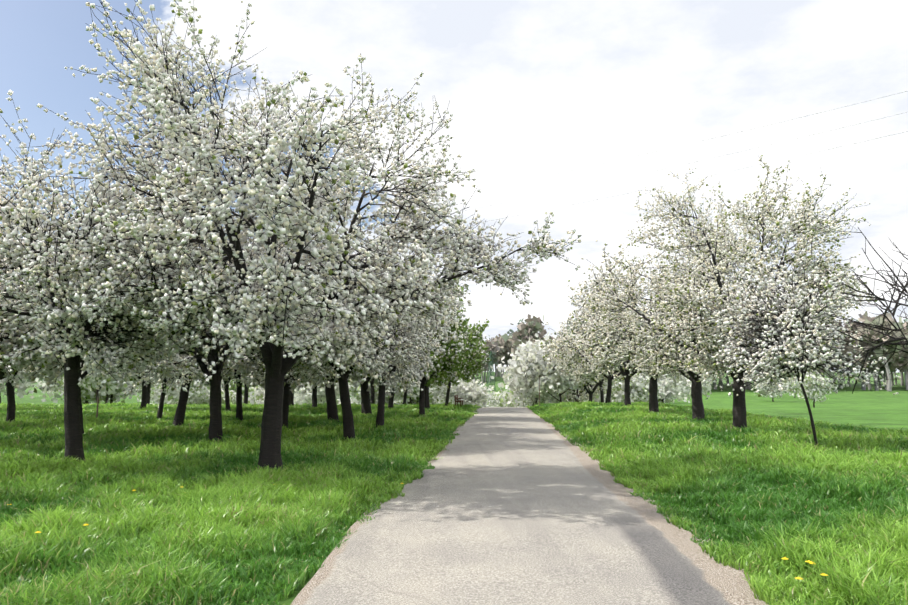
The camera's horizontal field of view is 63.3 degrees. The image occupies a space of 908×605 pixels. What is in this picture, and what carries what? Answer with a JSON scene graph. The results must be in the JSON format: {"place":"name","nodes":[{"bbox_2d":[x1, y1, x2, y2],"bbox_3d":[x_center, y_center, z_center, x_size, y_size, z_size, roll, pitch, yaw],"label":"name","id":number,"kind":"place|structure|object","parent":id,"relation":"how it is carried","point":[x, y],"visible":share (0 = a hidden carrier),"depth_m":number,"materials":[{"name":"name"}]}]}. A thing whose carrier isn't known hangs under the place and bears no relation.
{"place":"outdoors","nodes":[
{"label":"outdoors","id":0,"kind":"place"},
{"bbox_2d":[0,400,907,604],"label":"meadow grass","id":1,"kind":"structure","parent":0,"point":[217,523],"depth_m":10.00,"materials":[{"name":"green plant"}]},
{"bbox_2d":[0,0,907,372],"label":"sky","id":2,"kind":"structure","parent":0,"point":[536,89],"materials":[{"name":"white"}]},
{"bbox_2d":[1,372,907,604],"bbox_3d":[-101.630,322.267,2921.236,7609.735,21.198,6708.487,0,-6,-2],"label":"ground","id":3,"kind":"structure","parent":0,"point":[882,408],"depth_m":147.78,"materials":[{"name":"green plant"}]},
{"bbox_2d":[0,372,48,402],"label":"blossom tree","id":4,"kind":"object","parent":3,"relation":"on","point":[20,392],"visible":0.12,"depth_m":69.89,"materials":[{"name":"white plant"}]},
{"bbox_2d":[0,365,62,385],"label":"cherry","id":5,"kind":"object","parent":3,"relation":"on","point":[22,375],"depth_m":35.58,"materials":[{"name":"white plant"}]},
{"bbox_2d":[0,171,80,390],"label":"cherry","id":6,"kind":"object","parent":3,"relation":"on","point":[10,334],"visible":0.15,"depth_m":19.55,"materials":[{"name":"white plant"}]},
{"bbox_2d":[0,303,93,421],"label":"cherry","id":7,"kind":"object","parent":3,"relation":"on","point":[11,407],"visible":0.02,"depth_m":28.48,"materials":[{"name":"plant"}]},
{"bbox_2d":[30,376,63,402],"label":"bush","id":8,"kind":"object","parent":3,"relation":"on","point":[51,394],"visible":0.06,"depth_m":85.68,"materials":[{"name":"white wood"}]},
{"bbox_2d":[56,389,95,403],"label":"bush","id":9,"kind":"object","parent":3,"relation":"on","point":[81,396],"visible":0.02,"depth_m":81.92,"materials":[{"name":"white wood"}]},
{"bbox_2d":[35,371,120,403],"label":"blossom tree","id":10,"kind":"object","parent":3,"relation":"on","point":[83,393],"visible":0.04,"depth_m":78.50,"materials":[{"name":"white plant"}]},
{"bbox_2d":[0,198,175,433],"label":"cherry","id":11,"kind":"object","parent":3,"relation":"on","point":[51,377],"visible":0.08,"depth_m":20.15,"materials":[{"name":"white plant"}]},
{"bbox_2d":[96,397,98,416],"bbox_3d":[-15.069,4.654,31.095,0.069,1.301,0.075,0,-6,-2],"label":"tree stake","id":12,"kind":"object","parent":3,"relation":"on","point":[97,406],"visible":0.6,"depth_m":31.10,"materials":[{"name":"brown wood"}]},
{"bbox_2d":[54,363,141,401],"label":"blossom tree","id":13,"kind":"object","parent":3,"relation":"on","point":[111,389],"visible":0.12,"depth_m":71.56,"materials":[{"name":"white plant"}]},
{"bbox_2d":[63,381,155,403],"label":"blossom tree","id":14,"kind":"object","parent":3,"relation":"on","point":[104,398],"visible":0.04,"depth_m":78.88,"materials":[{"name":"white plant"}]},
{"bbox_2d":[100,385,138,403],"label":"bush","id":15,"kind":"object","parent":3,"relation":"on","point":[137,388],"visible":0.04,"depth_m":89.50,"materials":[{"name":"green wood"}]},
{"bbox_2d":[106,383,141,403],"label":"bush","id":16,"kind":"object","parent":3,"relation":"on","point":[112,398],"visible":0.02,"depth_m":80.24,"materials":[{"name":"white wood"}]},
{"bbox_2d":[0,90,250,462],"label":"cherry","id":17,"kind":"object","parent":3,"relation":"on","point":[75,342],"visible":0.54,"depth_m":12.96,"materials":[{"name":"white plant"}]},
{"bbox_2d":[96,369,176,408],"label":"cherry","id":18,"kind":"object","parent":3,"relation":"on","point":[144,392],"visible":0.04,"depth_m":42.84,"materials":[{"name":"white plant"}]},
{"bbox_2d":[106,368,172,403],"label":"cherry","id":19,"kind":"object","parent":3,"relation":"on","point":[150,385],"visible":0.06,"depth_m":56.72,"materials":[{"name":"white plant"}]},
{"bbox_2d":[135,385,173,404],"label":"bush","id":20,"kind":"object","parent":3,"relation":"on","point":[151,397],"visible":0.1,"depth_m":109.37,"materials":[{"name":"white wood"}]},
{"bbox_2d":[139,357,203,418],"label":"cherry","id":21,"kind":"object","parent":3,"relation":"on","point":[160,409],"visible":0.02,"depth_m":33.65,"materials":[{"name":"white plant"}]},
{"bbox_2d":[151,379,209,404],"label":"bush","id":22,"kind":"object","parent":3,"relation":"on","point":[196,392],"visible":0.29,"depth_m":75.82,"materials":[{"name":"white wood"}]},
{"bbox_2d":[165,385,224,403],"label":"bush","id":23,"kind":"object","parent":3,"relation":"on","point":[200,398],"visible":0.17,"depth_m":85.41,"materials":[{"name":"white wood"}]},
{"bbox_2d":[140,283,257,425],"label":"cherry","id":24,"kind":"object","parent":3,"relation":"on","point":[179,416],"visible":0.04,"depth_m":27.04,"materials":[{"name":"white plant"}]},
{"bbox_2d":[98,179,341,442],"bbox_3d":[-6.206,0.234,19.659,7.142,7.296,8.199,0,-6,-2],"label":"cherry","id":25,"kind":"object","parent":3,"relation":"on","point":[215,423],"visible":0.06,"depth_m":19.37,"materials":[{"name":"white plant"}]},
{"bbox_2d":[175,358,264,420],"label":"cherry","id":26,"kind":"object","parent":3,"relation":"on","point":[239,412],"visible":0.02,"depth_m":31.63,"materials":[{"name":"white plant"}]},
{"bbox_2d":[192,388,253,404],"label":"bush","id":27,"kind":"object","parent":3,"relation":"on","point":[232,395],"visible":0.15,"depth_m":88.08,"materials":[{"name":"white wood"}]},
{"bbox_2d":[204,371,256,409],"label":"cherry","id":28,"kind":"object","parent":3,"relation":"on","point":[227,402],"depth_m":41.32,"materials":[{"name":"brown plant"}]},
{"bbox_2d":[221,379,254,394],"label":"blossom tree","id":29,"kind":"object","parent":3,"relation":"on","point":[231,385],"visible":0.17,"depth_m":121.52,"materials":[{"name":"white plant"}]},
{"bbox_2d":[224,371,264,403],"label":"cherry","id":30,"kind":"object","parent":3,"relation":"on","point":[246,396],"depth_m":54.91,"materials":[{"name":"brown plant"}]},
{"bbox_2d":[183,243,343,428],"bbox_3d":[-5.793,0.951,25.142,6.913,7.201,7.699,0,-6,-2],"label":"cherry","id":31,"kind":"object","parent":3,"relation":"on","point":[243,370],"visible":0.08,"depth_m":24.99,"materials":[{"name":"white plant"}]},
{"bbox_2d":[243,386,299,403],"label":"bush","id":32,"kind":"object","parent":3,"relation":"on","point":[258,393],"visible":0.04,"depth_m":90.82,"materials":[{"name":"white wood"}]},
{"bbox_2d":[255,368,293,405],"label":"cherry","id":33,"kind":"object","parent":3,"relation":"on","point":[292,398],"depth_m":49.14,"materials":[{"name":"brown plant"}]},
{"bbox_2d":[248,382,301,404],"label":"bush","id":34,"kind":"object","parent":3,"relation":"on","point":[251,394],"visible":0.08,"depth_m":88.04,"materials":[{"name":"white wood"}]},
{"bbox_2d":[252,371,324,403],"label":"cherry","id":35,"kind":"object","parent":3,"relation":"on","point":[304,385],"depth_m":40.43,"materials":[{"name":"white plant"}]},
{"bbox_2d":[21,0,580,469],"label":"cherry","id":36,"kind":"object","parent":3,"relation":"on","point":[191,150],"visible":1,"depth_m":11.96,"materials":[{"name":"white plant"}]},
{"bbox_2d":[294,382,352,404],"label":"bush","id":37,"kind":"object","parent":3,"relation":"on","point":[302,398],"visible":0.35,"depth_m":75.89,"materials":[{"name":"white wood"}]},
{"bbox_2d":[300,378,357,407],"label":"cherry","id":38,"kind":"object","parent":3,"relation":"on","point":[314,398],"depth_m":43.31,"materials":[{"name":"brown plant"}]},
{"bbox_2d":[297,239,383,421],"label":"cherry","id":39,"kind":"object","parent":3,"relation":"on","point":[332,411],"depth_m":29.71,"materials":[{"name":"brown plant"}]},
{"bbox_2d":[337,397,360,404],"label":"bush","id":40,"kind":"object","parent":3,"relation":"on","point":[339,402],"visible":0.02,"depth_m":102.35,"materials":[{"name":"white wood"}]},
{"bbox_2d":[242,230,465,439],"bbox_3d":[-3.147,0.804,21.253,6.947,6.567,7.033,0,-6,-2],"label":"cherry","id":41,"kind":"object","parent":3,"relation":"on","point":[423,333],"visible":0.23,"depth_m":20.42,"materials":[{"name":"white plant"}]},
{"bbox_2d":[334,378,388,401],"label":"blossom tree","id":42,"kind":"object","parent":3,"relation":"on","point":[351,389],"depth_m":70.28,"materials":[{"name":"white plant"}]},
{"bbox_2d":[349,377,378,403],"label":"cherry","id":43,"kind":"object","parent":3,"relation":"on","point":[372,399],"visible":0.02,"depth_m":54.35,"materials":[{"name":"brown plant"}]},
{"bbox_2d":[348,379,394,404],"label":"bush","id":44,"kind":"object","parent":3,"relation":"on","point":[358,393],"visible":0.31,"depth_m":69.12,"materials":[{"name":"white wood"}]},
{"bbox_2d":[360,374,401,414],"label":"cherry","id":45,"kind":"object","parent":3,"relation":"on","point":[365,402],"depth_m":35.12,"materials":[{"name":"brown plant"}]},
{"bbox_2d":[322,244,466,426],"bbox_3d":[-2.389,1.180,25.683,5.767,6.744,5.836,0,-6,-2],"label":"cherry","id":46,"kind":"object","parent":3,"relation":"on","point":[381,405],"visible":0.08,"depth_m":25.59,"materials":[{"name":"white plant"}]},
{"bbox_2d":[372,377,419,404],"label":"cherry","id":47,"kind":"object","parent":3,"relation":"on","point":[405,397],"depth_m":54.90,"materials":[{"name":"plant"}]},
{"bbox_2d":[368,378,446,403],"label":"flowering bush","id":48,"kind":"object","parent":3,"relation":"on","point":[413,396],"visible":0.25,"depth_m":66.98,"materials":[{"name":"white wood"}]},
{"bbox_2d":[388,353,434,408],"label":"cherry","id":49,"kind":"object","parent":3,"relation":"on","point":[390,403],"depth_m":44.86,"materials":[{"name":"plant"}]},
{"bbox_2d":[7,483,827,591],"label":"dandelions","id":50,"kind":"object","parent":3,"relation":"on","point":[810,562],"visible":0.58,"depth_m":5.80,"materials":[{"name":"yellow plant"}]},
{"bbox_2d":[389,381,456,403],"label":"flowering bush","id":51,"kind":"object","parent":3,"relation":"on","point":[444,390],"visible":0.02,"depth_m":70.42,"materials":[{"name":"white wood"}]},
{"bbox_2d":[400,377,458,404],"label":"flowering bush","id":52,"kind":"object","parent":3,"relation":"on","point":[430,400],"visible":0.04,"depth_m":69.71,"materials":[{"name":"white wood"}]},
{"bbox_2d":[431,388,459,403],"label":"flowering bush","id":53,"kind":"object","parent":3,"relation":"on","point":[443,401],"visible":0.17,"depth_m":77.46,"materials":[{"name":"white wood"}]},
{"bbox_2d":[417,275,479,416],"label":"cherry","id":54,"kind":"object","parent":3,"relation":"on","point":[449,370],"visible":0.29,"depth_m":33.61,"materials":[{"name":"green plant"}]},
{"bbox_2d":[420,279,488,407],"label":"cherry tree","id":55,"kind":"object","parent":3,"relation":"on","point":[476,332],"visible":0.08,"depth_m":45.41,"materials":[{"name":"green plant"}]},
{"bbox_2d":[429,323,490,405],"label":"tree","id":56,"kind":"object","parent":3,"relation":"on","point":[472,371],"visible":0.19,"depth_m":49.88,"materials":[{"name":"green plant"}]},
{"bbox_2d":[441,378,496,406],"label":"flowering bush","id":57,"kind":"object","parent":3,"relation":"on","point":[470,393],"visible":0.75,"depth_m":70.53,"materials":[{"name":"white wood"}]},
{"bbox_2d":[479,344,488,384],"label":"forest tree","id":58,"kind":"object","parent":3,"relation":"on","point":[484,365],"visible":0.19,"depth_m":376.88,"materials":[{"name":"plant"}]},
{"bbox_2d":[485,351,497,392],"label":"tree","id":59,"kind":"object","parent":3,"relation":"on","point":[490,363],"visible":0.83,"depth_m":304.31,"materials":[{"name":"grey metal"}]},
{"bbox_2d":[482,339,503,381],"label":"forest tree","id":60,"kind":"object","parent":3,"relation":"on","point":[496,350],"visible":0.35,"depth_m":379.77,"materials":[{"name":"white plant"}]},
{"bbox_2d":[482,390,503,406],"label":"flowering bush","id":61,"kind":"object","parent":3,"relation":"on","point":[494,402],"visible":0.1,"depth_m":185.07,"materials":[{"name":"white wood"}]},
{"bbox_2d":[489,334,511,376],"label":"forest tree","id":62,"kind":"object","parent":3,"relation":"on","point":[501,342],"visible":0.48,"depth_m":440.22,"materials":[{"name":"grey plant"}]},
{"bbox_2d":[490,392,512,406],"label":"flowering bush","id":63,"kind":"object","parent":3,"relation":"on","point":[498,402],"visible":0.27,"depth_m":179.61,"materials":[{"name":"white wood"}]},
{"bbox_2d":[495,341,512,366],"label":"forest tree","id":64,"kind":"object","parent":3,"relation":"on","point":[508,356],"visible":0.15,"depth_m":443.76,"materials":[{"name":"grey plant"}]},
{"bbox_2d":[494,384,524,406],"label":"flowering bush","id":65,"kind":"object","parent":3,"relation":"on","point":[506,397],"depth_m":86.39,"materials":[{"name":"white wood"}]},
{"bbox_2d":[511,345,518,353],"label":"forest tree","id":66,"kind":"object","parent":3,"relation":"on","point":[512,350],"depth_m":387.09,"materials":[{"name":"white plant"}]},
{"bbox_2d":[501,314,551,360],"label":"forest tree","id":67,"kind":"object","parent":3,"relation":"on","point":[524,333],"visible":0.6,"depth_m":290.85,"materials":[{"name":"grey plant"}]},
{"bbox_2d":[490,332,570,405],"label":"flowering bush","id":68,"kind":"object","parent":3,"relation":"on","point":[528,357],"visible":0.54,"depth_m":69.74,"materials":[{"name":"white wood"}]},
{"bbox_2d":[492,366,574,403],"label":"flowering bush","id":69,"kind":"object","parent":3,"relation":"on","point":[493,393],"visible":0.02,"depth_m":80.20,"materials":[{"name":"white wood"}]},
{"bbox_2d":[510,377,558,405],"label":"flowering bush","id":70,"kind":"object","parent":3,"relation":"on","point":[546,397],"visible":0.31,"depth_m":70.18,"materials":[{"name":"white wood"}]},
{"bbox_2d":[507,380,566,406],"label":"flowering bush","id":71,"kind":"object","parent":3,"relation":"on","point":[515,402],"visible":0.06,"depth_m":79.03,"materials":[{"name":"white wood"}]},
{"bbox_2d":[531,338,550,353],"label":"forest tree","id":72,"kind":"object","parent":3,"relation":"on","point":[546,342],"visible":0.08,"depth_m":264.01,"materials":[{"name":"white plant"}]},
{"bbox_2d":[522,354,582,401],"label":"flowering bush","id":73,"kind":"object","parent":3,"relation":"on","point":[546,377],"visible":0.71,"depth_m":67.67,"materials":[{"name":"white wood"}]},
{"bbox_2d":[565,318,584,342],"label":"forest tree","id":74,"kind":"object","parent":3,"relation":"on","point":[573,327],"visible":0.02,"depth_m":280.06,"materials":[{"name":"white plant"}]},
{"bbox_2d":[543,331,619,402],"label":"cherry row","id":75,"kind":"object","parent":3,"relation":"on","point":[582,394],"visible":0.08,"depth_m":73.70,"materials":[{"name":"white plant"}]},
{"bbox_2d":[539,325,624,401],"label":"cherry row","id":76,"kind":"object","parent":3,"relation":"on","point":[590,391],"visible":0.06,"depth_m":67.56,"materials":[{"name":"white plant"}]},
{"bbox_2d":[562,384,604,401],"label":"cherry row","id":77,"kind":"object","parent":3,"relation":"on","point":[570,400],"visible":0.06,"depth_m":80.57,"materials":[{"name":"white plant"}]},
{"bbox_2d":[546,301,636,402],"bbox_3d":[11.694,4.006,60.248,8.109,9.403,7.788,-2,-7,15],"label":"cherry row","id":78,"kind":"object","parent":3,"relation":"on","point":[602,379],"visible":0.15,"depth_m":59.71,"materials":[{"name":"white plant"}]},
{"bbox_2d":[544,282,643,402],"bbox_3d":[11.173,2.890,52.973,7.495,9.338,7.787,4,-8,-35],"label":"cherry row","id":79,"kind":"object","parent":3,"relation":"on","point":[560,340],"visible":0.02,"depth_m":53.22,"materials":[{"name":"white plant"}]},
{"bbox_2d":[563,265,671,405],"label":"cherry tree","id":80,"kind":"object","parent":3,"relation":"on","point":[602,366],"visible":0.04,"depth_m":45.80,"materials":[{"name":"white plant"}]},
{"bbox_2d":[595,375,648,402],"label":"flowering bush","id":81,"kind":"object","parent":3,"relation":"on","point":[617,393],"visible":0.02,"depth_m":88.54,"materials":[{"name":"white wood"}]},
{"bbox_2d":[596,372,664,402],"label":"flowering bush","id":82,"kind":"object","parent":3,"relation":"on","point":[639,386],"visible":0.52,"depth_m":83.80,"materials":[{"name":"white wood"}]},
{"bbox_2d":[566,240,751,412],"bbox_3d":[10.086,1.243,37.041,8.687,8.979,8.412,0,-6,-2],"label":"cherry","id":83,"kind":"object","parent":3,"relation":"on","point":[604,338],"visible":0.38,"depth_m":37.05,"materials":[{"name":"white plant"}]},
{"bbox_2d":[648,391,676,403],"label":"flowering bush","id":84,"kind":"object","parent":3,"relation":"on","point":[668,397],"visible":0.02,"depth_m":98.70,"materials":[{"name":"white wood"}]},
{"bbox_2d":[643,371,691,402],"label":"flowering bush","id":85,"kind":"object","parent":3,"relation":"on","point":[670,388],"visible":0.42,"depth_m":93.99,"materials":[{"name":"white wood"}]},
{"bbox_2d":[593,195,781,419],"bbox_3d":[9.873,0.308,30.104,8.125,9.356,7.945,4,-7,-29],"label":"cherry","id":86,"kind":"object","parent":3,"relation":"on","point":[697,403],"visible":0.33,"depth_m":29.41,"materials":[{"name":"white plant"}]},
{"bbox_2d":[675,359,716,402],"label":"flowering bush","id":87,"kind":"object","parent":3,"relation":"on","point":[704,388],"visible":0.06,"depth_m":105.82,"materials":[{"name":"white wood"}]},
{"bbox_2d":[582,155,876,428],"bbox_3d":[8.224,-0.158,23.072,8.861,8.634,7.966,-3,-7,25],"label":"cherry","id":88,"kind":"object","parent":3,"relation":"on","point":[809,225],"visible":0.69,"depth_m":21.70,"materials":[{"name":"white plant"}]},
{"bbox_2d":[751,377,792,401],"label":"flowering bush","id":89,"kind":"object","parent":3,"relation":"on","point":[771,394],"visible":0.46,"depth_m":160.39,"materials":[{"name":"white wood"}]},
{"bbox_2d":[781,376,806,397],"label":"blossom tree","id":90,"kind":"object","parent":3,"relation":"on","point":[791,386],"visible":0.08,"depth_m":191.66,"materials":[{"name":"white plant"}]},
{"bbox_2d":[692,233,900,444],"bbox_3d":[7.753,0.958,16.770,4.230,5.033,4.558,-3,-7,29],"label":"blossoming tree","id":91,"kind":"object","parent":3,"relation":"on","point":[767,344],"visible":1,"depth_m":16.58,"materials":[{"name":"white plant"}]},
{"bbox_2d":[795,371,823,388],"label":"blossom tree","id":92,"kind":"object","parent":3,"relation":"on","point":[811,375],"visible":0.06,"depth_m":231.77,"materials":[{"name":"white plant"}]},
{"bbox_2d":[782,374,837,406],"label":"flowering bush","id":93,"kind":"object","parent":3,"relation":"on","point":[814,393],"visible":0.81,"depth_m":118.55,"materials":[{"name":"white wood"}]},
{"bbox_2d":[804,326,830,372],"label":"forest tree","id":94,"kind":"object","parent":3,"relation":"on","point":[818,354],"visible":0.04,"depth_m":265.74,"materials":[{"name":"white plant"}]},
{"bbox_2d":[826,319,848,387],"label":"forest tree","id":95,"kind":"object","parent":3,"relation":"on","point":[837,325],"visible":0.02,"depth_m":288.67,"materials":[{"name":"grey plant"}]},
{"bbox_2d":[836,364,857,386],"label":"forest tree","id":96,"kind":"object","parent":3,"relation":"on","point":[848,377],"visible":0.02,"depth_m":308.29,"materials":[{"name":"grey plant"}]},
{"bbox_2d":[793,227,907,393],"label":"tree","id":97,"kind":"object","parent":3,"relation":"on","point":[879,342],"visible":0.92,"depth_m":16.36,"materials":[{"name":"brown plant"}]},
{"bbox_2d":[835,313,879,389],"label":"forest tree","id":98,"kind":"object","parent":3,"relation":"on","point":[862,318],"visible":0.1,"depth_m":272.13,"materials":[{"name":"plant"}]},
{"bbox_2d":[853,358,885,389],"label":"forest tree","id":99,"kind":"object","parent":3,"relation":"on","point":[869,383],"visible":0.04,"depth_m":274.06,"materials":[{"name":"grey plant"}]},
{"bbox_2d":[850,326,901,390],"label":"forest tree","id":100,"kind":"object","parent":3,"relation":"on","point":[869,362],"visible":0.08,"depth_m":264.05,"materials":[{"name":"grey plant"}]},
{"bbox_2d":[853,311,907,390],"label":"forest tree","id":101,"kind":"object","parent":3,"relation":"on","point":[869,320],"visible":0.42,"depth_m":254.71,"materials":[{"name":"plant"}]},
{"bbox_2d":[871,370,890,388],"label":"forest tree","id":102,"kind":"object","parent":3,"relation":"on","point":[879,378],"depth_m":282.93,"materials":[{"name":"grey plant"}]},
{"bbox_2d":[878,362,897,389],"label":"forest tree","id":103,"kind":"object","parent":3,"relation":"on","point":[883,369],"visible":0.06,"depth_m":272.79,"materials":[{"name":"grey plant"}]},
{"bbox_2d":[890,342,907,389],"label":"forest tree","id":104,"kind":"object","parent":3,"relation":"on","point":[897,361],"visible":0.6,"depth_m":266.27,"materials":[{"name":"plant"}]},
{"bbox_2d":[900,371,903,384],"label":"forest tree","id":105,"kind":"object","parent":3,"relation":"on","point":[902,378],"depth_m":327.00,"materials":[{"name":"grey plant"}]},
{"bbox_2d":[454,395,463,406],"bbox_3d":[0.363,6.981,52.064,0.492,0.840,1.700,-1,-6,6],"label":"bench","id":106,"kind":"object","parent":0,"point":[457,398],"visible":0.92,"depth_m":51.38,"materials":[{"name":"brown wood"}]},
{"bbox_2d":[290,407,768,604],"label":"road","id":107,"kind":"structure","parent":0,"point":[511,506],"depth_m":7.41,"materials":[{"name":"grey asphalt"}]},
{"bbox_2d":[295,91,907,243],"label":"power line wires","id":108,"kind":"object","parent":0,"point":[688,163],"visible":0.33,"depth_m":32.96,"materials":[{"name":"black metal"}]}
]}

